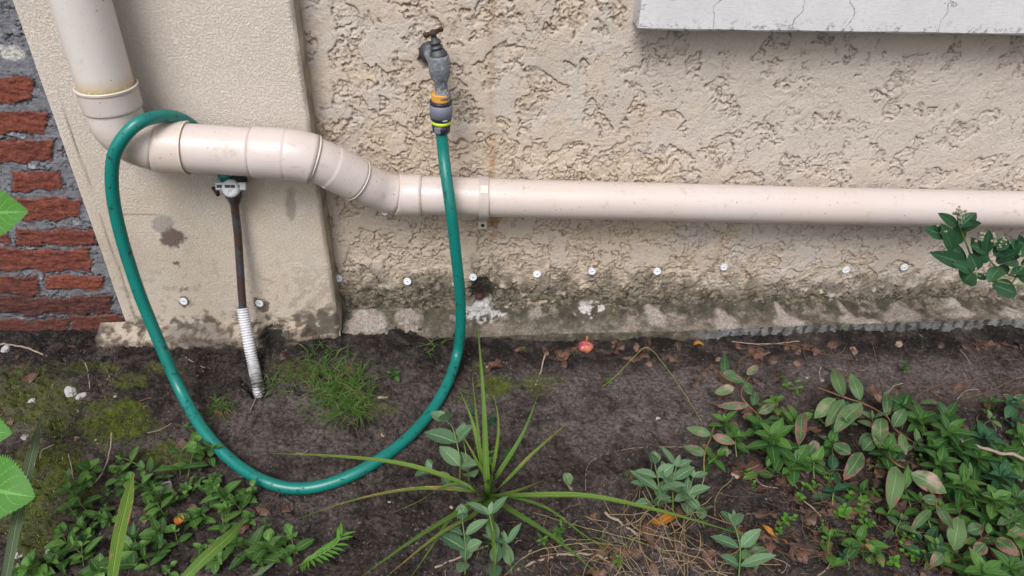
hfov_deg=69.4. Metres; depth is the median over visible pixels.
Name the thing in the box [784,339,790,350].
dead leaf
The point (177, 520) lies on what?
dead leaf
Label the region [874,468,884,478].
dead leaf
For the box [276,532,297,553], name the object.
ground cover sprig
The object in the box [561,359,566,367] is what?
dead leaf
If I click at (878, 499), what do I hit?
dead leaf
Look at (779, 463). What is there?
leafy shoot
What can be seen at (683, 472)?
grey green sprig
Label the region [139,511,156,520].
ground cover sprig
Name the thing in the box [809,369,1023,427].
dry litter
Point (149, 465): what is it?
ground cover sprig
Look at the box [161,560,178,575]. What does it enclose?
ground cover sprig
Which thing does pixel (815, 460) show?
leafy shoot
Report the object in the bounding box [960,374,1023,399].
twig
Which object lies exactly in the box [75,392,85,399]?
stone
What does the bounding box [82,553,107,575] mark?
ground cover sprig
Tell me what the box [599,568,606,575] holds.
dead leaf
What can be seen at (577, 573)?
dead leaf
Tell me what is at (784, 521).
seedling
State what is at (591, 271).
wall plug
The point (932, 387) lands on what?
twig
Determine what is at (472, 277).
wall plug
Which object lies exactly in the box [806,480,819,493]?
seedling
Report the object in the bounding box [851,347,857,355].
dead leaf
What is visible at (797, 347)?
twig
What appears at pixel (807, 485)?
seedling
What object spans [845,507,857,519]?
dead leaf
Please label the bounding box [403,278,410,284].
wall plug
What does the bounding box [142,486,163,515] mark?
ground cover sprig
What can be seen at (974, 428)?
undergrowth sprig
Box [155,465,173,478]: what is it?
ground cover sprig
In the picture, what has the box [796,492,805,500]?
seedling
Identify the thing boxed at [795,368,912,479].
shrub branch
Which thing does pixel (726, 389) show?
shrub branch
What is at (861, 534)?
undergrowth sprig
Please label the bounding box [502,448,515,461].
weed sprout
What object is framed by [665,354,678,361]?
dead leaf
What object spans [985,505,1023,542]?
leafy shoot
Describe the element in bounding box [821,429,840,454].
leafy shoot
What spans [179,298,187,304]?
wall plug
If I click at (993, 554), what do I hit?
dead leaf
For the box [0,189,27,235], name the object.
serrated leaf
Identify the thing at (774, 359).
dead leaf
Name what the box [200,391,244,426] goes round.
grass tuft
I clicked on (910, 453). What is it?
dead leaf
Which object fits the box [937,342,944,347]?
dead leaf
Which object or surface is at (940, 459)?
leafy shoot
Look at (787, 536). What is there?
dead leaf
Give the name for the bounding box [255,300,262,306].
wall plug
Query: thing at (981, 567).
leafy shoot
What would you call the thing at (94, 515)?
ground cover sprig
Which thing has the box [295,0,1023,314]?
stucco wall
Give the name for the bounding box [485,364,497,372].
dead leaf
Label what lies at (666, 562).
dead leaf
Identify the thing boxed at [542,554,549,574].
dead leaf
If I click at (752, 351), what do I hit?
dead leaf
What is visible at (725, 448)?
undergrowth sprig
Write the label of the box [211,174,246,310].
standpipe
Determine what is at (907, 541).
dead leaf
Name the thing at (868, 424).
undergrowth sprig
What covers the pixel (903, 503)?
dead leaf
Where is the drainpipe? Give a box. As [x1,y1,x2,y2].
[48,0,1023,227]
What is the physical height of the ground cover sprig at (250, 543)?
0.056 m
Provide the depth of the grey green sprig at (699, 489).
1.31 m
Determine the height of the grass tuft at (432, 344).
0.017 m
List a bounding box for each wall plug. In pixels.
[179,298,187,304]
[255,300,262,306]
[336,274,341,281]
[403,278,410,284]
[469,274,476,280]
[533,270,540,277]
[588,268,595,274]
[653,268,660,274]
[720,264,727,270]
[842,267,849,272]
[900,263,908,269]
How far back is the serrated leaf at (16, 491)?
1.14 m
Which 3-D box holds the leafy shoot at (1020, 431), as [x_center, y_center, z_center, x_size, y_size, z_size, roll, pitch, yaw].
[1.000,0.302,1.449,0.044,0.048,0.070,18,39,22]
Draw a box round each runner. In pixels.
[504,542,629,575]
[533,512,671,554]
[602,347,701,421]
[696,426,714,499]
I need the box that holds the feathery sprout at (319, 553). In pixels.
[298,522,356,571]
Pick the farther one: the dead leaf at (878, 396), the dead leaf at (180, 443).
the dead leaf at (878, 396)
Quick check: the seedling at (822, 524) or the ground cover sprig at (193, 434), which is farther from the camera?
the ground cover sprig at (193, 434)
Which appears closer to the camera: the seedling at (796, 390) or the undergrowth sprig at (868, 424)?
the undergrowth sprig at (868, 424)
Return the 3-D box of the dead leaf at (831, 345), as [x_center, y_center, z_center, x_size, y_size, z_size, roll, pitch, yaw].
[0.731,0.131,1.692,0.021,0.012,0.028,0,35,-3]
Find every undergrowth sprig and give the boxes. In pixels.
[701,444,725,472]
[715,433,731,455]
[717,423,746,456]
[721,523,757,546]
[736,530,767,569]
[743,407,762,427]
[743,455,773,479]
[757,395,783,415]
[767,411,783,419]
[781,406,810,434]
[787,405,812,426]
[819,432,838,439]
[819,526,845,566]
[827,454,855,483]
[831,417,857,440]
[834,541,864,566]
[838,524,888,557]
[846,401,864,417]
[858,411,889,445]
[865,538,884,565]
[875,449,905,473]
[875,494,910,517]
[882,513,917,537]
[896,428,930,450]
[902,533,950,568]
[904,492,934,514]
[912,396,936,404]
[912,526,938,547]
[924,535,950,570]
[937,498,961,518]
[940,551,971,573]
[941,518,964,554]
[942,489,977,527]
[947,543,970,564]
[959,462,983,479]
[965,523,998,561]
[970,424,977,437]
[979,396,1003,416]
[984,410,1001,427]
[984,460,1014,484]
[1003,394,1023,418]
[1004,553,1023,573]
[1005,424,1023,447]
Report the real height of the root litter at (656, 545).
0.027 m
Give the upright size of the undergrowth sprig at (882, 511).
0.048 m
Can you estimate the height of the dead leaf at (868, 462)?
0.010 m
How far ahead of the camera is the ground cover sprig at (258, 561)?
1.21 m
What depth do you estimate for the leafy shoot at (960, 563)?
1.23 m
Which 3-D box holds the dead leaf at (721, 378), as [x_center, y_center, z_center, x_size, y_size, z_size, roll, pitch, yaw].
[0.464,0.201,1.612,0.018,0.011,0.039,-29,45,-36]
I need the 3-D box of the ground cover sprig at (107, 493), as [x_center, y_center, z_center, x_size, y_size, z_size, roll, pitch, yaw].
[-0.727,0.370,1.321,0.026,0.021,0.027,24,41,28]
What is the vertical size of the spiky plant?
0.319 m
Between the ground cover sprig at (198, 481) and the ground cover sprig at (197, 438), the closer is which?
the ground cover sprig at (198, 481)
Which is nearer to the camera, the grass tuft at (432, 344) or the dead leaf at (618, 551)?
the dead leaf at (618, 551)
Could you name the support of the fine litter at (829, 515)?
on the ground
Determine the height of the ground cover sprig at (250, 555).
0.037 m
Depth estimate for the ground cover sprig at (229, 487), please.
1.31 m
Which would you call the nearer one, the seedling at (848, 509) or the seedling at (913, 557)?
the seedling at (913, 557)
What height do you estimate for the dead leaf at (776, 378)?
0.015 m
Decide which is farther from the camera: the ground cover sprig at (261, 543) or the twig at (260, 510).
the twig at (260, 510)
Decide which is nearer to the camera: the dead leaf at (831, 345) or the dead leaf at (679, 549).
the dead leaf at (679, 549)
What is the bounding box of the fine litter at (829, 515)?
[642,417,995,575]
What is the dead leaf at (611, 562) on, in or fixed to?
on the ground
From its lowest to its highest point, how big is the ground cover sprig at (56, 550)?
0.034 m
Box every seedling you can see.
[613,555,622,567]
[743,468,754,479]
[775,526,782,535]
[776,516,792,525]
[780,375,792,390]
[783,512,797,521]
[794,379,803,395]
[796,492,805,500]
[801,481,810,489]
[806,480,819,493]
[817,520,823,531]
[821,536,832,544]
[824,472,833,485]
[833,507,846,517]
[838,503,851,517]
[843,488,853,498]
[849,525,859,535]
[853,498,869,517]
[858,518,875,528]
[871,487,882,496]
[886,555,899,567]
[899,540,908,555]
[901,532,914,540]
[908,548,919,561]
[915,453,925,464]
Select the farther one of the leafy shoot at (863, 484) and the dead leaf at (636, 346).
the dead leaf at (636, 346)
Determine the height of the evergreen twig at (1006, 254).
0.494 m
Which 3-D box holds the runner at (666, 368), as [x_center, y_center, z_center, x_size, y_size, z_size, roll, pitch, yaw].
[0.323,0.200,1.593,0.223,0.051,0.119,20,39,24]
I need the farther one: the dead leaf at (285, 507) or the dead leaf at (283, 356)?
the dead leaf at (283, 356)
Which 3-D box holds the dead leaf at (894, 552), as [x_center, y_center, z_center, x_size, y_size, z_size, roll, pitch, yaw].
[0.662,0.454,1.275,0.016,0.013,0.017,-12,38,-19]
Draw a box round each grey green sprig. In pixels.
[414,459,467,491]
[424,411,476,479]
[440,504,488,575]
[453,423,478,480]
[467,496,506,575]
[483,523,523,573]
[630,451,685,508]
[631,479,670,506]
[657,446,693,511]
[670,465,709,514]
[683,487,712,527]
[710,510,775,575]
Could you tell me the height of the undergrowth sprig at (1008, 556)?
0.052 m
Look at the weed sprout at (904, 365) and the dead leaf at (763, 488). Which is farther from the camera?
the weed sprout at (904, 365)
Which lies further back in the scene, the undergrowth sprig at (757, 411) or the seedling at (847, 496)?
the undergrowth sprig at (757, 411)
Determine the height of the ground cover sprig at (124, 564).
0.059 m
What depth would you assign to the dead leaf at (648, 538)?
1.28 m
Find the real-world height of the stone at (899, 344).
0.011 m
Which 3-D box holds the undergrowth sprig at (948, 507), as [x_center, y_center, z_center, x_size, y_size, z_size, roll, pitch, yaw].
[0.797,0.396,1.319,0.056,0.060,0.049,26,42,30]
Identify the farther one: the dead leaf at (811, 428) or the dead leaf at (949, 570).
the dead leaf at (811, 428)
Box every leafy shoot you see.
[707,410,737,432]
[719,423,748,456]
[744,418,794,463]
[745,415,774,439]
[767,442,800,470]
[776,455,804,488]
[784,444,814,484]
[798,446,826,477]
[812,481,853,507]
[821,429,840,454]
[847,479,875,505]
[868,434,905,470]
[883,393,915,429]
[886,465,923,506]
[906,402,938,437]
[913,505,943,530]
[914,434,948,468]
[919,446,961,479]
[922,410,976,456]
[930,401,961,427]
[935,429,980,464]
[940,468,957,501]
[943,462,987,507]
[943,547,1010,575]
[951,553,970,575]
[954,447,1005,479]
[955,477,987,510]
[965,504,996,537]
[968,484,1014,518]
[970,420,1006,459]
[979,459,1023,489]
[984,439,1022,462]
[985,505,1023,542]
[990,548,1023,575]
[994,531,1023,557]
[1001,483,1023,523]
[1002,444,1023,481]
[1009,421,1023,447]
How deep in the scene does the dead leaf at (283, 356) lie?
1.65 m
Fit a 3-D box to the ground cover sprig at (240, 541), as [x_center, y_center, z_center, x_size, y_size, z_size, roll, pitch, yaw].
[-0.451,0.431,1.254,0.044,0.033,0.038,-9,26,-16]
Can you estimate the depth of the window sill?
1.31 m
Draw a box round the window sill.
[633,0,1023,34]
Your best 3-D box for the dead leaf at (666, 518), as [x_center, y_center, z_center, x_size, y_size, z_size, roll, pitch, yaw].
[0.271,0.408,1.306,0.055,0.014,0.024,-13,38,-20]
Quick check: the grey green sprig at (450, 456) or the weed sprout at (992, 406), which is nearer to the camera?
the grey green sprig at (450, 456)
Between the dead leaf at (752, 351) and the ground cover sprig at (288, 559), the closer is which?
the ground cover sprig at (288, 559)
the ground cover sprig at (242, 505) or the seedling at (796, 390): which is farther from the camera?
the seedling at (796, 390)
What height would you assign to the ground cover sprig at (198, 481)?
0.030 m
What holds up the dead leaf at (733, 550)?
on the ground
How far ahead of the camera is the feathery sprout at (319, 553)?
1.21 m
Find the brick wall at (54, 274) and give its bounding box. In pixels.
[0,0,125,331]
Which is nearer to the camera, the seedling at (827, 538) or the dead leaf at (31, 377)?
the seedling at (827, 538)
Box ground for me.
[0,325,1023,575]
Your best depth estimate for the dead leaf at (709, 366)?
1.65 m
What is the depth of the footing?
1.66 m
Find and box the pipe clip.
[478,176,488,228]
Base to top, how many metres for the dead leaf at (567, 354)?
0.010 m
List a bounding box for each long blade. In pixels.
[1,414,42,575]
[107,473,133,575]
[181,520,243,575]
[252,560,276,575]
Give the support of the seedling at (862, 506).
on the ground
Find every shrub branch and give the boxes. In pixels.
[684,354,794,455]
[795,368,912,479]
[807,440,1023,565]
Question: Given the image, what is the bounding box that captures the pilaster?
[13,0,342,338]
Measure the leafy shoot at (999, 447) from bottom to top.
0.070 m
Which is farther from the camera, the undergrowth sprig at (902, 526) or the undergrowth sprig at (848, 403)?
the undergrowth sprig at (848, 403)
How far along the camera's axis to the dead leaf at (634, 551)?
1.27 m
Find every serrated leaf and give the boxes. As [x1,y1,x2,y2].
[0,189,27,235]
[0,418,11,441]
[0,454,34,518]
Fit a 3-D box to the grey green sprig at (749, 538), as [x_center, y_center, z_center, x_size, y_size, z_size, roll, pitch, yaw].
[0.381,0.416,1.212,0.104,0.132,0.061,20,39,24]
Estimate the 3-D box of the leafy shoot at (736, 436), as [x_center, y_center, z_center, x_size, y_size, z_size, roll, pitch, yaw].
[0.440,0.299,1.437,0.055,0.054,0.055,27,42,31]
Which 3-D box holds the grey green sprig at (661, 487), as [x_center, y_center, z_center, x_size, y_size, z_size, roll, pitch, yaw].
[0.259,0.342,1.312,0.066,0.135,0.081,-18,40,-25]
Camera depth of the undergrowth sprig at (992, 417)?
1.49 m
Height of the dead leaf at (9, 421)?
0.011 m
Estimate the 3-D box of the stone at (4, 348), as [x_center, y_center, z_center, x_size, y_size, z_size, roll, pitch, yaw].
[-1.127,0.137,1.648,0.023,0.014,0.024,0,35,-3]
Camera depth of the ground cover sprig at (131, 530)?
1.24 m
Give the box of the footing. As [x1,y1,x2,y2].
[95,318,340,350]
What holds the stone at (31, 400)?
on the ground
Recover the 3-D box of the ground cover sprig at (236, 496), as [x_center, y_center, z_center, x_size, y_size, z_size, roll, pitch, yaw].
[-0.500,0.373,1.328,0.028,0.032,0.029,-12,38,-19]
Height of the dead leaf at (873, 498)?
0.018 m
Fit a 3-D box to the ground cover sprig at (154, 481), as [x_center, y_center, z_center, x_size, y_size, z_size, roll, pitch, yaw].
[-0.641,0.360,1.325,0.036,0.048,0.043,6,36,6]
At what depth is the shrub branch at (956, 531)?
1.27 m
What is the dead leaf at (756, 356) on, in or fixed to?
on the ground
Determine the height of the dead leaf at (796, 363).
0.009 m
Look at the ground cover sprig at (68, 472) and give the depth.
1.32 m
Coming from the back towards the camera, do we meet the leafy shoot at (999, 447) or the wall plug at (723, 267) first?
the wall plug at (723, 267)
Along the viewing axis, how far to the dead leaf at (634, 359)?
1.68 m
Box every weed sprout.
[200,544,215,564]
[260,517,270,528]
[386,371,399,380]
[466,403,477,420]
[487,413,495,428]
[488,450,497,464]
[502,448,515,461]
[536,532,547,545]
[552,519,565,540]
[604,378,611,386]
[735,556,750,570]
[836,548,852,560]
[900,360,910,373]
[990,398,1002,410]
[1003,416,1023,426]
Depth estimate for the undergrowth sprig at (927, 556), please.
1.26 m
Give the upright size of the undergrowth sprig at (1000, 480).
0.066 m
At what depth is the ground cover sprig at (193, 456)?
1.37 m
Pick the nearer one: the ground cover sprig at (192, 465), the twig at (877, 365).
the ground cover sprig at (192, 465)
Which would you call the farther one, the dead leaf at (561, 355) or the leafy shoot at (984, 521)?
the dead leaf at (561, 355)
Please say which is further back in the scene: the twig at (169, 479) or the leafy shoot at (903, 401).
the leafy shoot at (903, 401)
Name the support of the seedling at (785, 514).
on the ground
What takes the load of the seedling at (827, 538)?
on the ground
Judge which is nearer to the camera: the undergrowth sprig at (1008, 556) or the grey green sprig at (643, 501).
the undergrowth sprig at (1008, 556)
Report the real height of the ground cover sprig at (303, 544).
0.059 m
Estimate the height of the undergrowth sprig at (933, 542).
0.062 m
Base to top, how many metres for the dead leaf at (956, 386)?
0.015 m
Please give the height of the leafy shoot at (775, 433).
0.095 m
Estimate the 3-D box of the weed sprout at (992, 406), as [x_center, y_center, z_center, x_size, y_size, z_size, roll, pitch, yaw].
[1.007,0.244,1.541,0.017,0.033,0.037,28,43,32]
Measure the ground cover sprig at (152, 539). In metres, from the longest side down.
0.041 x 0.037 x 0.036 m
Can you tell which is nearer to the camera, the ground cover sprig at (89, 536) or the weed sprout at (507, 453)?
the ground cover sprig at (89, 536)
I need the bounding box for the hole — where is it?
[465,281,497,299]
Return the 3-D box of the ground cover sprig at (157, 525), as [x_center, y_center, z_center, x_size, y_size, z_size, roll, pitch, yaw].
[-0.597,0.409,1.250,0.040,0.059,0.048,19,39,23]
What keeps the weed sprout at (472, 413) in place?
on the ground
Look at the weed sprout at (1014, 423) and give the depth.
1.50 m
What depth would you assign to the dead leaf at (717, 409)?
1.54 m
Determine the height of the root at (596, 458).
0.005 m
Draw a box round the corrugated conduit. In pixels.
[237,307,264,398]
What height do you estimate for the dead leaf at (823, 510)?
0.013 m
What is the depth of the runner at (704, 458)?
1.36 m
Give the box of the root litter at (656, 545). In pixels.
[445,490,790,575]
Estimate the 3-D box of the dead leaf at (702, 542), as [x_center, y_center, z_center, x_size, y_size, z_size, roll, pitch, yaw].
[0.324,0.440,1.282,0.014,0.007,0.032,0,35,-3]
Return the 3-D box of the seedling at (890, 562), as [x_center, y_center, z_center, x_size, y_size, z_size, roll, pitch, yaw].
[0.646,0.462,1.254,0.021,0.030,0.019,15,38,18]
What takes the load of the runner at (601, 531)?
on the ground
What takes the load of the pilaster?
on the footing
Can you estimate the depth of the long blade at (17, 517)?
1.17 m
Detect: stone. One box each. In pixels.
[0,345,9,352]
[20,434,28,440]
[28,398,35,402]
[64,386,76,396]
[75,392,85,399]
[895,341,902,346]
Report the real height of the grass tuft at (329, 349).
0.041 m
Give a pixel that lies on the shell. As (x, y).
(169, 485)
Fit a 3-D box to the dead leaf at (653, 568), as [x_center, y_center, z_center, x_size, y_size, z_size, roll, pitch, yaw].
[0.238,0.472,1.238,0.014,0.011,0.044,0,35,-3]
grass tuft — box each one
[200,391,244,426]
[249,369,299,397]
[272,339,381,420]
[294,356,388,436]
[309,386,396,436]
[405,336,448,359]
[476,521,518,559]
[577,532,636,568]
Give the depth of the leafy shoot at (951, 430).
1.40 m
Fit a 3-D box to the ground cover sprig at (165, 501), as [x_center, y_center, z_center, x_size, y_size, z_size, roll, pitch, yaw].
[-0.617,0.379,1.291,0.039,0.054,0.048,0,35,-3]
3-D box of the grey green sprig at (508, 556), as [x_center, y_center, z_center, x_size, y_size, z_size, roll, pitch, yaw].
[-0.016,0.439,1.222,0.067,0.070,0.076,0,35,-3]
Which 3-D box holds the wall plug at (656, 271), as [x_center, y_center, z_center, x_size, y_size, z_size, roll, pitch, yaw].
[0.333,-0.041,1.699,0.018,0.018,0.014,2,30,1]
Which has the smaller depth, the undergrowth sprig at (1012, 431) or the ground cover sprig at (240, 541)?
the ground cover sprig at (240, 541)
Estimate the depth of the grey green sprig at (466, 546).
1.21 m
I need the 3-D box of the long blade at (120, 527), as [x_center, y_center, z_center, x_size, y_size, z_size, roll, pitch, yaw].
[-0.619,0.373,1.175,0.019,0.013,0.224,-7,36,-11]
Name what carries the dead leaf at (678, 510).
on the ground
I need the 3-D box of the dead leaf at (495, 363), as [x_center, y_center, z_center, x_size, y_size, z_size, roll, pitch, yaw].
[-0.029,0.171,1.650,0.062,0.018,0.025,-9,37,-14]
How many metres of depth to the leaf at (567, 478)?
1.39 m
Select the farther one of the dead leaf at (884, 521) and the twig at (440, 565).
the dead leaf at (884, 521)
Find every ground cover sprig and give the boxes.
[12,549,43,575]
[17,557,54,575]
[24,555,53,575]
[43,550,65,573]
[44,522,87,548]
[46,544,73,569]
[52,480,101,509]
[55,497,85,529]
[57,530,103,562]
[63,468,84,494]
[66,486,91,506]
[70,541,95,565]
[73,516,98,535]
[76,458,102,484]
[77,472,92,490]
[78,529,97,548]
[78,551,140,573]
[82,507,109,529]
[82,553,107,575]
[97,502,115,518]
[100,486,113,501]
[100,508,118,528]
[105,465,130,485]
[108,461,124,476]
[108,522,140,552]
[114,475,135,496]
[115,446,142,474]
[123,472,156,491]
[123,535,150,567]
[132,528,139,538]
[134,545,165,569]
[137,456,152,484]
[138,517,175,542]
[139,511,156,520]
[140,478,168,500]
[140,528,167,550]
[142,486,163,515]
[143,480,173,510]
[143,539,170,558]
[146,495,173,519]
[153,444,206,476]
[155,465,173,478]
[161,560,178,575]
[162,524,192,549]
[167,492,189,505]
[172,441,207,477]
[177,511,200,530]
[178,481,191,493]
[182,422,210,439]
[186,507,215,527]
[188,446,205,470]
[188,475,204,486]
[189,477,203,490]
[190,543,207,562]
[192,435,208,451]
[197,479,219,494]
[199,480,240,513]
[202,441,223,466]
[205,471,222,484]
[205,551,227,574]
[207,508,237,532]
[207,536,222,550]
[208,487,234,509]
[213,501,232,532]
[220,492,251,519]
[224,526,263,570]
[228,488,240,499]
[234,552,266,562]
[236,479,257,499]
[236,533,252,546]
[237,487,257,502]
[240,510,255,525]
[243,528,281,565]
[244,536,281,560]
[250,558,268,575]
[257,540,270,558]
[273,524,313,558]
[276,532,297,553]
[276,547,293,565]
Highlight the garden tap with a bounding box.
[419,26,450,100]
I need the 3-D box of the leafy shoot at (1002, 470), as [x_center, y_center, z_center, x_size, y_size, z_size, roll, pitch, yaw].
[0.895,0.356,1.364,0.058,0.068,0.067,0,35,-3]
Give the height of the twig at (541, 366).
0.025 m
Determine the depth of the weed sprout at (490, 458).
1.40 m
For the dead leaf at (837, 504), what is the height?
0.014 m
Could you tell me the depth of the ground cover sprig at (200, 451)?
1.39 m
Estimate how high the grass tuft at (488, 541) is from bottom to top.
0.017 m
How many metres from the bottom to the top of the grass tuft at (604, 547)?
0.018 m
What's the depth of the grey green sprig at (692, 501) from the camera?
1.31 m
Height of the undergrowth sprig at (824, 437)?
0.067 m
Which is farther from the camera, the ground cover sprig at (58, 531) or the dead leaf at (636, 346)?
the dead leaf at (636, 346)
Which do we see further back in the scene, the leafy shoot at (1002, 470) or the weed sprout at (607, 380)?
the weed sprout at (607, 380)
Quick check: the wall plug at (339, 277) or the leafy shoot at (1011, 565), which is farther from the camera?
the wall plug at (339, 277)
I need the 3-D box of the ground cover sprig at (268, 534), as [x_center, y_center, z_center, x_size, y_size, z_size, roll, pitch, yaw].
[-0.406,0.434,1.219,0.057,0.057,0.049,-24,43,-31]
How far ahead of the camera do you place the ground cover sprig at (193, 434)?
1.45 m
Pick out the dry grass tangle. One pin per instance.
(667, 537)
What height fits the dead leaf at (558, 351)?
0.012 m
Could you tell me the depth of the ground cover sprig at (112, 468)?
1.35 m
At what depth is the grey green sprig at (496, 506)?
1.21 m
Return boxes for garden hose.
[104,91,465,494]
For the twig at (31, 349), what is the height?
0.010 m
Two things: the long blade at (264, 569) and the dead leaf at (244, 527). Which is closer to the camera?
the long blade at (264, 569)
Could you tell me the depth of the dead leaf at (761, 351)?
1.69 m
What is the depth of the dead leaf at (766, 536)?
1.28 m
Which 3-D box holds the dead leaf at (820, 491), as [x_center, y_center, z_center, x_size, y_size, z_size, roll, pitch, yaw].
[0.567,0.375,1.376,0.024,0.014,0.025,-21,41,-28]
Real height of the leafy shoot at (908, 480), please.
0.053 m
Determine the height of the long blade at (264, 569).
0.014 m
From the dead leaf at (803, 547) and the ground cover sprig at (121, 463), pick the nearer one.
the dead leaf at (803, 547)
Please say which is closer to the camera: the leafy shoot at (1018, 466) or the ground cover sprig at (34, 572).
the ground cover sprig at (34, 572)
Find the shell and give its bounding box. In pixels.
[160,481,171,493]
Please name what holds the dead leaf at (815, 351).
on the ground
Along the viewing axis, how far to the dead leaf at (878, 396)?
1.50 m
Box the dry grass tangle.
[540,460,780,575]
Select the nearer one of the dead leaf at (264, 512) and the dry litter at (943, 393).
the dead leaf at (264, 512)
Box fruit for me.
[578,336,592,352]
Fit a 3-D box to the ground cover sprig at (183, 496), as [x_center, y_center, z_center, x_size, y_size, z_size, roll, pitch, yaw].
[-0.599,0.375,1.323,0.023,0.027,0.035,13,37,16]
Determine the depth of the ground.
1.48 m
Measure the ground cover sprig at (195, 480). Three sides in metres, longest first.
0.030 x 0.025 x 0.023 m
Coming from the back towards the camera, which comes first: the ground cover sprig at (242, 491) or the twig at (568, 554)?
the ground cover sprig at (242, 491)
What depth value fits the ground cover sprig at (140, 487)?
1.32 m
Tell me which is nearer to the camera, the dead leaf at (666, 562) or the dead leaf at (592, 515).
the dead leaf at (666, 562)
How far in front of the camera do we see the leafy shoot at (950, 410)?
1.46 m
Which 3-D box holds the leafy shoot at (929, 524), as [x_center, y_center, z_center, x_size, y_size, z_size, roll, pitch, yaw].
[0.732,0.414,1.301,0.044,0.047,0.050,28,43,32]
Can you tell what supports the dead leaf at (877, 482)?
on the ground
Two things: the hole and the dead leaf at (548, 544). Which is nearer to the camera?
the dead leaf at (548, 544)
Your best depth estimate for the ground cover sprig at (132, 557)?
1.22 m
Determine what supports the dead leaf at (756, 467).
on the ground
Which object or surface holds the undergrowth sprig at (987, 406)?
on the ground
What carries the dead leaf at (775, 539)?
on the ground
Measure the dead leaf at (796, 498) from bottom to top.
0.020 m
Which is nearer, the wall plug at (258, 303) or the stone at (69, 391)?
the stone at (69, 391)
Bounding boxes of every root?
[509,504,580,522]
[540,427,685,453]
[585,447,642,490]
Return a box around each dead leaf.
[6,418,13,424]
[22,373,37,382]
[141,510,147,523]
[174,514,183,524]
[175,439,186,448]
[214,409,221,417]
[238,522,248,533]
[256,507,270,515]
[279,353,288,359]
[282,504,290,512]
[343,364,352,374]
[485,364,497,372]
[486,358,507,368]
[514,346,523,352]
[533,549,555,554]
[541,540,555,551]
[542,346,548,354]
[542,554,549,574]
[554,349,562,357]
[556,353,568,360]
[559,352,568,359]
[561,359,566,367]
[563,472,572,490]
[570,570,581,575]
[585,567,599,575]
[589,548,606,561]
[590,512,596,519]
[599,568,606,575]
[601,543,612,551]
[603,555,615,568]
[611,339,617,347]
[614,547,625,557]
[616,343,624,349]
[622,357,640,362]
[625,549,643,558]
[633,342,639,351]
[640,353,651,366]
[641,518,654,549]
[650,559,658,574]
[652,514,677,525]
[661,556,682,567]
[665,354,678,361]
[667,519,681,525]
[672,542,687,552]
[674,341,680,350]
[675,505,682,521]
[689,340,703,345]
[693,378,699,388]
[696,369,706,377]
[696,537,703,546]
[702,549,714,559]
[704,363,712,369]
[704,557,714,573]
[706,402,718,413]
[712,366,721,372]
[717,375,732,384]
[728,566,742,571]
[730,548,737,555]
[732,383,740,390]
[732,460,762,477]
[742,403,752,419]
[748,376,754,383]
[749,348,757,356]
[752,353,763,360]
[752,510,777,518]
[755,347,769,355]
[757,484,768,491]
[759,527,778,543]
[761,524,787,543]
[762,534,771,543]
[765,540,775,561]
[767,355,779,364]
[771,372,780,380]
[775,475,786,485]
[780,535,805,541]
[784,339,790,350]
[788,542,817,554]
[789,489,804,506]
[789,545,795,559]
[790,531,800,542]
[791,344,800,351]
[793,360,800,367]
[796,549,807,562]
[800,506,815,524]
[801,341,812,349]
[804,513,816,524]
[807,426,823,433]
[810,483,822,494]
[811,347,819,355]
[812,530,831,545]
[814,486,823,491]
[819,509,837,516]
[819,551,831,563]
[827,341,836,349]
[827,499,837,507]
[832,502,854,514]
[843,518,852,524]
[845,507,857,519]
[847,499,859,505]
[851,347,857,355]
[855,505,871,511]
[864,493,875,500]
[865,458,871,469]
[869,384,882,402]
[869,490,881,502]
[873,479,881,487]
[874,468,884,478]
[875,512,891,526]
[889,547,899,555]
[892,499,906,517]
[899,447,914,454]
[901,461,926,468]
[902,538,913,544]
[911,458,918,468]
[918,567,926,575]
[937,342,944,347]
[940,553,952,573]
[946,383,964,391]
[980,343,988,349]
[987,340,1000,346]
[990,549,1002,563]
[1001,343,1017,348]
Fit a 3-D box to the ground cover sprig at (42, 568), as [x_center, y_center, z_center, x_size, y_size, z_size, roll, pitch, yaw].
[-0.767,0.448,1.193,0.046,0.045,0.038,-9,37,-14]
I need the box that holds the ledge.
[342,296,1023,341]
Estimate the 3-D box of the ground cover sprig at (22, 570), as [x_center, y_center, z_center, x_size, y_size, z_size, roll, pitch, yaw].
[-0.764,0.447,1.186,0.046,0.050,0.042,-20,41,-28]
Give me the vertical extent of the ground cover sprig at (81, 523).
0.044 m
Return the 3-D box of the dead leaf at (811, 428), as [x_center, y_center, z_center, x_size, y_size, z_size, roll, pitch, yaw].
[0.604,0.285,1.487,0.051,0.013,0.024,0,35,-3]
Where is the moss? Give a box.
[0,359,630,557]
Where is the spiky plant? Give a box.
[270,321,742,575]
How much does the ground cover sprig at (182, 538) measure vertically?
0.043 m
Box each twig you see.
[0,343,46,355]
[68,453,73,478]
[70,532,101,551]
[89,432,112,487]
[165,445,176,495]
[239,493,279,531]
[434,545,487,567]
[517,552,607,569]
[535,354,545,384]
[604,511,638,535]
[732,341,798,344]
[739,344,852,359]
[871,341,883,389]
[912,379,954,398]
[923,206,1023,297]
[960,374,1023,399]
[962,440,1023,460]
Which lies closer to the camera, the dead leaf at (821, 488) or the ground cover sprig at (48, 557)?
the ground cover sprig at (48, 557)
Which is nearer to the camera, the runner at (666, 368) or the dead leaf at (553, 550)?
the dead leaf at (553, 550)
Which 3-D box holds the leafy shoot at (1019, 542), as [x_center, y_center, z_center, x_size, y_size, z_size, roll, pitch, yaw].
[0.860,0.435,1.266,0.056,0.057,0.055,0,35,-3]
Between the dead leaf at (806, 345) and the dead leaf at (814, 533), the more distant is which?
the dead leaf at (806, 345)
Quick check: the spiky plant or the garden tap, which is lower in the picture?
the spiky plant
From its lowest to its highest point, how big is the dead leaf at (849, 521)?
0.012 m

